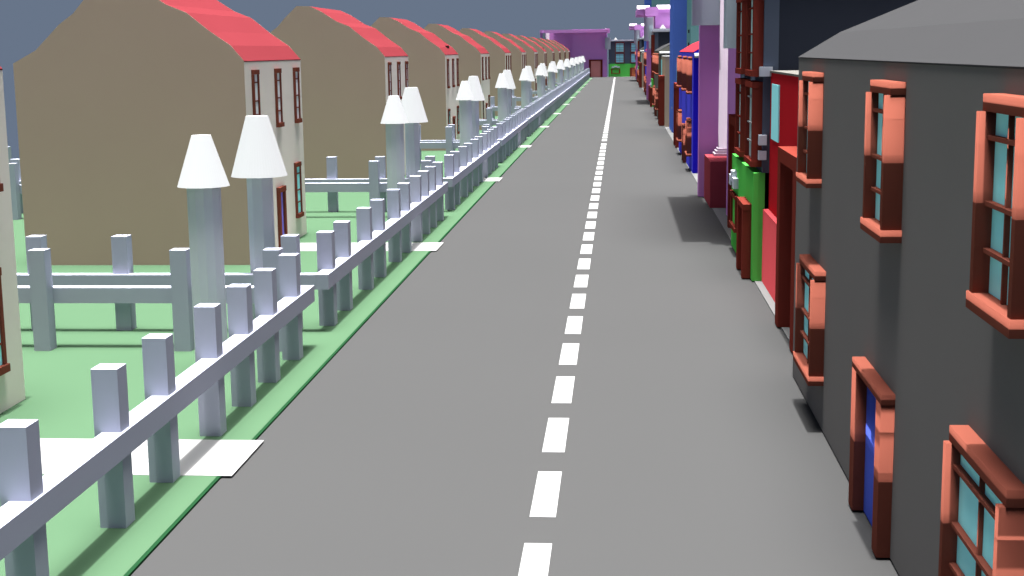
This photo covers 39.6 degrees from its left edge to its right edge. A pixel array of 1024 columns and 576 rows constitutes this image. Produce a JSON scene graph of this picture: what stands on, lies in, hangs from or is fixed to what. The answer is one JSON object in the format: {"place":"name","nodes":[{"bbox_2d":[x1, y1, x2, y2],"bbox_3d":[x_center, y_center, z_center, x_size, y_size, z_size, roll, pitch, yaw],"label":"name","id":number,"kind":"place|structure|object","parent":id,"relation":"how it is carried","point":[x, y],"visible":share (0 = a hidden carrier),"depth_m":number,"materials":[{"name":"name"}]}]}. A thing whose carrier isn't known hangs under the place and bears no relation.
{"place":"outdoors","nodes":[
{"label":"outdoors","id":0,"kind":"place"},
{"bbox_2d":[0,67,25,412],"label":"gabled house","id":1,"kind":"structure","parent":0,"point":[12,388],"depth_m":28.64,"materials":[{"name":"paint"}]},
{"bbox_2d":[0,267,10,375],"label":"window","id":2,"kind":"structure","parent":1,"relation":"in","point":[5,367],"depth_m":28.23,"materials":[{"name":"brown glass"}]},
{"bbox_2d":[13,0,306,264],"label":"gabled house","id":3,"kind":"structure","parent":0,"point":[119,103],"depth_m":47.50,"materials":[{"name":"paint"}]},
{"bbox_2d":[251,70,260,114],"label":"window","id":4,"kind":"structure","parent":3,"relation":"in","point":[254,73],"depth_m":48.03,"materials":[{"name":"brown glass"}]},
{"bbox_2d":[274,68,284,127],"bbox_3d":[-8.402,-6.857,51.274,0.160,2.090,0.770,0,10,4],"label":"window","id":5,"kind":"structure","parent":3,"relation":"in","point":[277,72],"depth_m":51.26,"materials":[{"name":"brown glass"}]},
{"bbox_2d":[276,185,287,247],"bbox_3d":[-8.365,-2.574,51.762,0.160,2.240,1.020,0,10,4],"label":"door","id":6,"kind":"structure","parent":3,"relation":"in","point":[280,191],"depth_m":51.48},
{"bbox_2d":[293,67,301,122],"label":"window","id":7,"kind":"structure","parent":3,"relation":"in","point":[296,81],"depth_m":54.13,"materials":[{"name":"brown glass"}]},
{"bbox_2d":[294,161,303,217],"bbox_3d":[-8.163,-3.763,54.434,0.160,2.100,0.900,0,10,4],"label":"window","id":8,"kind":"structure","parent":3,"relation":"in","point":[297,166],"depth_m":54.40,"materials":[{"name":"teal glass"}]},
{"bbox_2d":[0,78,591,575],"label":"lawn","id":9,"kind":"structure","parent":0,"point":[56,402],"depth_m":31.99,"materials":[{"name":"green plant"}]},
{"bbox_2d":[40,438,263,475],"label":"garden path","id":10,"kind":"structure","parent":9,"relation":"on","point":[214,457],"depth_m":25.24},
{"bbox_2d":[0,248,314,575],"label":"garden fence","id":11,"kind":"object","parent":9,"relation":"on","point":[33,500],"visible":0.99,"depth_m":23.77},
{"bbox_2d":[177,135,229,362],"bbox_3d":[-6.802,-0.771,31.702,1.140,5.250,1.140,0,10,4],"label":"lamp post","id":12,"kind":"object","parent":9,"relation":"on","point":[203,179],"visible":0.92,"depth_m":31.30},
{"bbox_2d":[9,160,447,330],"bbox_3d":[-15.942,-2.184,49.389,24.570,2.440,25.500,0,10,4],"label":"garden fence","id":13,"kind":"object","parent":9,"relation":"on","point":[415,208],"visible":0.62,"depth_m":41.34,"materials":[{"name":"wood"}]},
{"bbox_2d":[8,126,499,212],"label":"garden fence","id":14,"kind":"object","parent":9,"relation":"on","point":[470,165],"visible":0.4,"depth_m":68.92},
{"bbox_2d":[231,115,286,319],"bbox_3d":[-6.424,-1.670,36.454,1.420,5.450,1.420,0,10,4],"label":"lamp post","id":15,"kind":"object","parent":9,"relation":"on","point":[259,166],"visible":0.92,"depth_m":35.97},
{"bbox_2d":[300,242,443,250],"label":"garden path","id":16,"kind":"structure","parent":9,"relation":"on","point":[425,246],"depth_m":51.94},
{"bbox_2d":[381,95,407,189],"bbox_3d":[-4.787,-5.255,58.403,1.140,5.250,1.140,0,10,4],"label":"lamp post","id":17,"kind":"object","parent":9,"relation":"on","point":[394,120],"visible":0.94,"depth_m":57.99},
{"bbox_2d":[401,87,427,177],"bbox_3d":[-4.408,-6.154,63.155,1.420,5.450,1.420,0,10,4],"label":"lamp post","id":18,"kind":"object","parent":9,"relation":"on","point":[413,107],"visible":0.75,"depth_m":62.72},
{"bbox_2d":[456,81,474,145],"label":"lamp post","id":19,"kind":"object","parent":9,"relation":"on","point":[465,97],"visible":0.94,"depth_m":84.69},
{"bbox_2d":[419,108,527,163],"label":"garden fence","id":20,"kind":"object","parent":9,"relation":"on","point":[511,133],"visible":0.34,"depth_m":98.14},
{"bbox_2d":[468,76,484,138],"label":"lamp post","id":21,"kind":"object","parent":9,"relation":"on","point":[475,86],"visible":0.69,"depth_m":89.38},
{"bbox_2d":[483,178,501,180],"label":"garden path","id":22,"kind":"structure","parent":9,"relation":"on","point":[491,179],"depth_m":78.37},
{"bbox_2d":[495,73,508,122],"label":"lamp post","id":23,"kind":"object","parent":9,"relation":"on","point":[502,85],"visible":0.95,"depth_m":111.38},
{"bbox_2d":[503,70,515,117],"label":"lamp post","id":24,"kind":"object","parent":9,"relation":"on","point":[509,78],"visible":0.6,"depth_m":116.05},
{"bbox_2d":[479,97,544,136],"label":"garden fence","id":25,"kind":"object","parent":9,"relation":"on","point":[535,109],"visible":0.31,"depth_m":127.81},
{"bbox_2d":[490,89,556,119],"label":"garden fence","id":26,"kind":"object","parent":9,"relation":"on","point":[550,98],"visible":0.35,"depth_m":149.62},
{"bbox_2d":[519,69,529,108],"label":"lamp post","id":27,"kind":"object","parent":9,"relation":"on","point":[524,78],"visible":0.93,"depth_m":138.11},
{"bbox_2d":[525,66,534,103],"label":"lamp post","id":28,"kind":"object","parent":9,"relation":"on","point":[530,72],"visible":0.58,"depth_m":142.64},
{"bbox_2d":[512,84,565,108],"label":"garden fence","id":29,"kind":"object","parent":9,"relation":"on","point":[560,92],"visible":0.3,"depth_m":181.18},
{"bbox_2d":[535,65,544,97],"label":"lamp post","id":30,"kind":"object","parent":9,"relation":"on","point":[539,72],"visible":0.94,"depth_m":164.78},
{"bbox_2d":[540,63,547,94],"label":"lamp post","id":31,"kind":"object","parent":9,"relation":"on","point":[544,69],"visible":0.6,"depth_m":169.40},
{"bbox_2d":[547,63,554,90],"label":"lamp post","id":32,"kind":"object","parent":9,"relation":"on","point":[551,70],"visible":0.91,"depth_m":191.47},
{"bbox_2d":[551,61,557,88],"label":"lamp post","id":33,"kind":"object","parent":9,"relation":"on","point":[555,67],"visible":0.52,"depth_m":196.01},
{"bbox_2d":[545,80,571,100],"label":"garden fence","id":34,"kind":"object","parent":9,"relation":"on","point":[568,87],"visible":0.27,"depth_m":208.12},
{"bbox_2d":[557,61,562,83],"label":"lamp post","id":35,"kind":"object","parent":9,"relation":"on","point":[559,73],"visible":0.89,"depth_m":218.18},
{"bbox_2d":[547,76,576,93],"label":"garden fence","id":36,"kind":"object","parent":9,"relation":"on","point":[574,83],"visible":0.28,"depth_m":234.87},
{"bbox_2d":[547,74,580,89],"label":"garden fence","id":37,"kind":"object","parent":9,"relation":"on","point":[578,81],"visible":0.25,"depth_m":258.42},
{"bbox_2d":[564,60,568,82],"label":"lamp post","id":38,"kind":"object","parent":9,"relation":"on","point":[566,65],"visible":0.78,"depth_m":244.85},
{"bbox_2d":[569,59,573,79],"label":"lamp post","id":39,"kind":"object","parent":9,"relation":"on","point":[571,68],"visible":0.67,"depth_m":271.61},
{"bbox_2d":[563,72,584,85],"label":"garden fence","id":40,"kind":"object","parent":9,"relation":"on","point":[582,77],"visible":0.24,"depth_m":287.96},
{"bbox_2d":[574,58,577,75],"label":"lamp post","id":41,"kind":"object","parent":9,"relation":"on","point":[575,67],"visible":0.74,"depth_m":298.25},
{"bbox_2d":[0,0,643,158],"label":"sky","id":42,"kind":"structure","parent":0,"point":[25,25],"materials":[{"name":"grey"}]},
{"bbox_2d":[270,6,408,178],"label":"gabled house","id":43,"kind":"structure","parent":0,"point":[354,73],"depth_m":75.29,"materials":[{"name":"paint"}]},
{"bbox_2d":[388,62,391,95],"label":"window","id":44,"kind":"structure","parent":43,"relation":"in","point":[389,63],"depth_m":75.89,"materials":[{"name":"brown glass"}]},
{"bbox_2d":[397,62,401,99],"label":"window","id":45,"kind":"structure","parent":43,"relation":"in","point":[398,63],"depth_m":79.27,"materials":[{"name":"brown glass"}]},
{"bbox_2d":[405,61,408,86],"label":"window","id":46,"kind":"structure","parent":43,"relation":"in","point":[406,62],"depth_m":81.86,"materials":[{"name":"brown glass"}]},
{"bbox_2d":[371,17,459,150],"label":"gabled house","id":47,"kind":"structure","parent":0,"point":[433,63],"depth_m":101.09,"materials":[{"name":"paint"}]},
{"bbox_2d":[447,59,449,87],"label":"window","id":48,"kind":"structure","parent":47,"relation":"in","point":[448,85],"depth_m":101.80,"materials":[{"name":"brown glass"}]},
{"bbox_2d":[452,59,454,86],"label":"window","id":49,"kind":"structure","parent":47,"relation":"in","point":[453,81],"depth_m":104.95,"materials":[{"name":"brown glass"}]},
{"bbox_2d":[456,58,459,85],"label":"window","id":50,"kind":"structure","parent":47,"relation":"in","point":[457,59],"depth_m":107.84,"materials":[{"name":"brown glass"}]},
{"bbox_2d":[457,106,459,133],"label":"window","id":51,"kind":"structure","parent":47,"relation":"in","point":[458,132],"depth_m":108.05,"materials":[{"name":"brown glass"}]},
{"bbox_2d":[424,24,489,129],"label":"gabled house","id":52,"kind":"structure","parent":0,"point":[474,57],"depth_m":126.76,"materials":[{"name":"paint"}]},
{"bbox_2d":[485,57,487,79],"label":"window","id":53,"kind":"structure","parent":52,"relation":"in","point":[486,78],"depth_m":130.83,"materials":[{"name":"brown glass"}]},
{"bbox_2d":[459,28,511,115],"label":"gabled house","id":54,"kind":"structure","parent":0,"point":[500,57],"depth_m":153.69,"materials":[{"name":"paint"}]},
{"bbox_2d":[484,31,525,105],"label":"gabled house","id":55,"kind":"structure","parent":0,"point":[518,58],"depth_m":179.82,"materials":[{"name":"paint"}]},
{"bbox_2d":[131,77,898,575],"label":"road","id":56,"kind":"structure","parent":0,"point":[403,433],"depth_m":27.49,"materials":[{"name":"asphalt"}]},
{"bbox_2d":[124,83,587,575],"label":"lawn edge","id":57,"kind":"object","parent":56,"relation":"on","point":[158,542],"visible":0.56,"depth_m":28.70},
{"bbox_2d":[518,77,615,575],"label":"road marking","id":58,"kind":"object","parent":56,"relation":"on","point":[535,560],"visible":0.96,"depth_m":27.00,"materials":[{"name":"white paint"}]},
{"bbox_2d":[501,34,537,96],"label":"gabled house","id":59,"kind":"structure","parent":0,"point":[531,56],"depth_m":206.36,"materials":[{"name":"paint"}]},
{"bbox_2d":[516,35,546,90],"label":"gabled house","id":60,"kind":"structure","parent":0,"point":[542,54],"depth_m":232.79,"materials":[{"name":"paint"}]},
{"bbox_2d":[527,37,554,85],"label":"gabled house","id":61,"kind":"structure","parent":0,"point":[550,53],"depth_m":261.28,"materials":[{"name":"paint"}]},
{"bbox_2d":[536,38,560,84],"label":"gabled house","id":62,"kind":"structure","parent":0,"point":[556,52],"depth_m":289.33,"materials":[{"name":"paint"}]},
{"bbox_2d":[544,39,565,81],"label":"gabled house","id":63,"kind":"structure","parent":0,"point":[563,53],"depth_m":316.83,"materials":[{"name":"paint"}]},
{"bbox_2d":[551,40,569,60],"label":"gabled house","id":64,"kind":"structure","parent":0,"point":[567,51],"depth_m":344.37,"materials":[{"name":"paint"}]},
{"bbox_2d":[608,37,635,76],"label":"pub building","id":65,"kind":"structure","parent":0,"point":[622,61],"depth_m":364.85,"materials":[{"name":"paint"}]},
{"bbox_2d":[611,69,619,73],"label":"shop window","id":66,"kind":"structure","parent":65,"relation":"in","point":[613,71],"depth_m":365.34,"materials":[{"name":"green paint"}]},
{"bbox_2d":[615,53,623,62],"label":"window","id":67,"kind":"structure","parent":65,"relation":"in","point":[619,57],"depth_m":364.81,"materials":[{"name":"teal glass"}]},
{"bbox_2d":[615,43,623,52],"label":"window","id":68,"kind":"structure","parent":65,"relation":"in","point":[619,47],"depth_m":364.36,"materials":[{"name":"teal glass"}]},
{"bbox_2d":[630,68,634,76],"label":"door","id":69,"kind":"structure","parent":65,"relation":"in","point":[632,70],"depth_m":364.99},
{"bbox_2d":[631,42,635,51],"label":"window","id":70,"kind":"structure","parent":65,"relation":"in","point":[633,46],"depth_m":364.10,"materials":[{"name":"teal glass"}]},
{"bbox_2d":[629,24,643,79],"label":"purple hall","id":71,"kind":"structure","parent":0,"point":[638,30],"depth_m":310.76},
{"bbox_2d":[637,36,643,81],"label":"pub building","id":72,"kind":"structure","parent":0,"point":[640,42],"depth_m":302.38,"materials":[{"name":"stone"}]},
{"bbox_2d":[639,53,643,87],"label":"shop building","id":73,"kind":"structure","parent":0,"point":[641,74],"depth_m":260.75,"materials":[{"name":"grey glass"}]},
{"bbox_2d":[639,62,641,87],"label":"door","id":74,"kind":"structure","parent":73,"relation":"in","point":[640,63],"depth_m":261.04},
{"bbox_2d":[635,5,669,100],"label":"purple hall","id":75,"kind":"structure","parent":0,"point":[658,16],"depth_m":180.49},
{"bbox_2d":[650,24,669,106],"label":"pub building","id":76,"kind":"structure","parent":0,"point":[660,37],"depth_m":172.16,"materials":[{"name":"stone"}]},
{"bbox_2d":[652,35,654,54],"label":"window","id":77,"kind":"structure","parent":76,"relation":"in","point":[653,36],"depth_m":172.41,"materials":[{"name":"brown glass"}]},
{"bbox_2d":[651,0,669,6],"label":"teal block","id":78,"kind":"structure","parent":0,"point":[654,3],"depth_m":239.77,"materials":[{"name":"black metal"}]},
{"bbox_2d":[658,56,669,126],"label":"shop building","id":79,"kind":"structure","parent":0,"point":[663,95],"depth_m":130.57,"materials":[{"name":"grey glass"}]},
{"bbox_2d":[658,75,664,125],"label":"door","id":80,"kind":"structure","parent":79,"relation":"in","point":[661,78],"depth_m":130.84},
{"bbox_2d":[673,57,678,147],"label":"shop building","id":81,"kind":"structure","parent":0,"point":[676,106],"depth_m":101.57,"materials":[{"name":"red paint"}]},
{"bbox_2d":[673,82,678,147],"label":"door","id":82,"kind":"structure","parent":81,"relation":"in","point":[676,90],"depth_m":101.58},
{"bbox_2d":[590,77,789,340],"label":"pavement","id":83,"kind":"structure","parent":0,"point":[720,214],"depth_m":54.68,"materials":[{"name":"concrete"}]},
{"bbox_2d":[540,28,610,76],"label":"purple hall","id":84,"kind":"structure","parent":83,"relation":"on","point":[591,46],"depth_m":364.98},
{"bbox_2d":[589,60,602,76],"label":"door","id":85,"kind":"structure","parent":84,"relation":"in","point":[596,66],"depth_m":365.52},
{"bbox_2d":[637,47,643,84],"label":"row house","id":86,"kind":"structure","parent":83,"relation":"on","point":[640,51],"depth_m":273.06,"materials":[{"name":"white paint"}]},
{"bbox_2d":[644,49,646,94],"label":"row house","id":87,"kind":"structure","parent":83,"relation":"on","point":[645,57],"depth_m":218.43,"materials":[{"name":"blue paint"}]},
{"bbox_2d":[644,0,650,51],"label":"tower block","id":88,"kind":"structure","parent":83,"relation":"on","point":[647,2],"depth_m":247.63,"materials":[{"name":"blue paint"}]},
{"bbox_2d":[652,43,669,117],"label":"row house","id":89,"kind":"structure","parent":83,"relation":"on","point":[659,52],"depth_m":145.56,"materials":[{"name":"white paint"}]},
{"bbox_2d":[652,85,654,104],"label":"window","id":90,"kind":"structure","parent":89,"relation":"in","point":[653,88],"depth_m":156.31,"materials":[{"name":"orange glass"}]},
{"bbox_2d":[655,89,657,109],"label":"window","id":91,"kind":"structure","parent":89,"relation":"in","point":[656,91],"depth_m":143.49,"materials":[{"name":"glass"}]},
{"bbox_2d":[655,53,658,74],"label":"window","id":92,"kind":"structure","parent":89,"relation":"in","point":[657,54],"depth_m":142.74,"materials":[{"name":"orange glass"}]},
{"bbox_2d":[669,0,686,132],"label":"tower block","id":93,"kind":"structure","parent":83,"relation":"on","point":[678,25],"depth_m":118.60,"materials":[{"name":"blue paint"}]},
{"bbox_2d":[676,41,698,172],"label":"row house","id":94,"kind":"structure","parent":83,"relation":"on","point":[687,86],"depth_m":82.56,"materials":[{"name":"blue paint"}]},
{"bbox_2d":[676,55,681,87],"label":"window","id":95,"kind":"structure","parent":94,"relation":"in","point":[679,60],"depth_m":94.86,"materials":[{"name":"orange glass"}]},
{"bbox_2d":[676,109,681,141],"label":"window","id":96,"kind":"structure","parent":94,"relation":"in","point":[679,113],"depth_m":94.63,"materials":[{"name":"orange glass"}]},
{"bbox_2d":[682,123,685,162],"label":"door","id":97,"kind":"structure","parent":94,"relation":"in","point":[683,124],"depth_m":88.23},
{"bbox_2d":[681,56,686,90],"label":"window","id":98,"kind":"structure","parent":94,"relation":"in","point":[684,59],"depth_m":87.40,"materials":[{"name":"orange glass"}]},
{"bbox_2d":[685,118,691,156],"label":"window","id":99,"kind":"structure","parent":94,"relation":"in","point":[688,123],"depth_m":81.86,"materials":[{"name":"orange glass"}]},
{"bbox_2d":[686,57,691,93],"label":"window","id":100,"kind":"structure","parent":94,"relation":"in","point":[688,62],"depth_m":81.18,"materials":[{"name":"orange glass"}]},
{"bbox_2d":[687,0,698,45],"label":"teal block","id":101,"kind":"structure","parent":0,"point":[692,34],"depth_m":111.29,"materials":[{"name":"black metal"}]},
{"bbox_2d":[692,0,739,227],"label":"purple hall","id":102,"kind":"structure","parent":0,"point":[714,21],"depth_m":65.95,"materials":[{"name":"paint"}]},
{"bbox_2d":[727,114,734,227],"bbox_3d":[8.545,-4.344,54.397,0.310,4.440,3.500,0,10,4],"label":"door","id":103,"kind":"structure","parent":102,"relation":"in","point":[731,123],"depth_m":55.52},
{"bbox_2d":[762,70,798,353],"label":"shop building","id":104,"kind":"structure","parent":0,"point":[778,245],"depth_m":36.28,"materials":[{"name":"red paint"}]},
{"bbox_2d":[771,84,779,142],"bbox_3d":[7.562,-5.029,40.782,0.060,1.600,1.800,0,10,4],"label":"window","id":105,"kind":"structure","parent":104,"relation":"in","point":[775,105],"depth_m":40.56,"materials":[{"name":"teal glass"}]},
{"bbox_2d":[775,146,796,353],"bbox_3d":[6.844,-1.028,34.391,0.490,4.530,3.800,0,10,4],"label":"door","id":106,"kind":"structure","parent":104,"relation":"in","point":[787,155],"depth_m":35.60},
{"bbox_2d":[729,0,916,280],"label":"pub building","id":107,"kind":"structure","parent":0,"point":[771,35],"depth_m":42.55,"materials":[{"name":"green paint"}]},
{"bbox_2d":[729,190,737,232],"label":"shop window","id":108,"kind":"structure","parent":107,"relation":"in","point":[733,196],"depth_m":49.43,"materials":[{"name":"green paint"}]},
{"bbox_2d":[734,78,750,156],"bbox_3d":[7.748,-5.756,47.764,0.360,2.530,2.360,0,10,4],"label":"window","id":109,"kind":"structure","parent":107,"relation":"in","point":[739,148],"depth_m":47.30,"materials":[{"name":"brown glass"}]},
{"bbox_2d":[735,0,749,73],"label":"window","id":110,"kind":"structure","parent":107,"relation":"in","point":[741,16],"depth_m":47.30,"materials":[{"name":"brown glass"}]},
{"bbox_2d":[736,197,751,277],"bbox_3d":[7.295,-1.611,44.681,0.300,2.280,2.300,0,10,4],"label":"door","id":111,"kind":"structure","parent":107,"relation":"in","point":[744,207],"depth_m":43.68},
{"bbox_2d":[744,80,762,166],"bbox_3d":[7.453,-5.100,43.854,0.360,2.530,2.510,0,10,4],"label":"window","id":112,"kind":"structure","parent":107,"relation":"in","point":[754,89],"depth_m":42.80,"materials":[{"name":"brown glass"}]},
{"bbox_2d":[745,0,763,76],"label":"window","id":113,"kind":"structure","parent":107,"relation":"in","point":[755,8],"depth_m":42.34,"materials":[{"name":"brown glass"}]},
{"bbox_2d":[792,0,1023,575],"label":"row house","id":114,"kind":"structure","parent":0,"point":[908,350],"depth_m":18.02,"materials":[{"name":"grey paint"}]},
{"bbox_2d":[793,254,825,385],"bbox_3d":[5.676,0.565,27.095,0.320,2.120,2.310,0,10,4],"label":"window","id":115,"kind":"structure","parent":114,"relation":"in","point":[808,354],"depth_m":26.25,"materials":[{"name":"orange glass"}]},
{"bbox_2d":[796,71,823,187],"bbox_3d":[5.669,-3.029,27.000,0.320,2.120,1.610,0,10,4],"label":"window","id":116,"kind":"structure","parent":114,"relation":"in","point":[811,86],"depth_m":26.36,"materials":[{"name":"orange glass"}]},
{"bbox_2d":[848,357,894,557],"bbox_3d":[5.240,2.395,20.724,0.230,2.320,2.450,0,10,4],"label":"door","id":117,"kind":"structure","parent":114,"relation":"in","point":[872,400],"depth_m":20.67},
{"bbox_2d":[860,80,905,242],"bbox_3d":[5.105,-1.773,19.526,0.320,2.120,1.610,0,10,4],"label":"window","id":118,"kind":"structure","parent":114,"relation":"in","point":[885,104],"depth_m":18.90,"materials":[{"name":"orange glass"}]},
{"bbox_2d":[938,425,1023,575],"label":"window","id":119,"kind":"structure","parent":114,"relation":"in","point":[982,515],"depth_m":14.32,"materials":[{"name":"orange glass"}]},
{"bbox_2d":[965,93,1023,338],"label":"window","id":120,"kind":"structure","parent":114,"relation":"in","point":[995,293],"depth_m":13.52,"materials":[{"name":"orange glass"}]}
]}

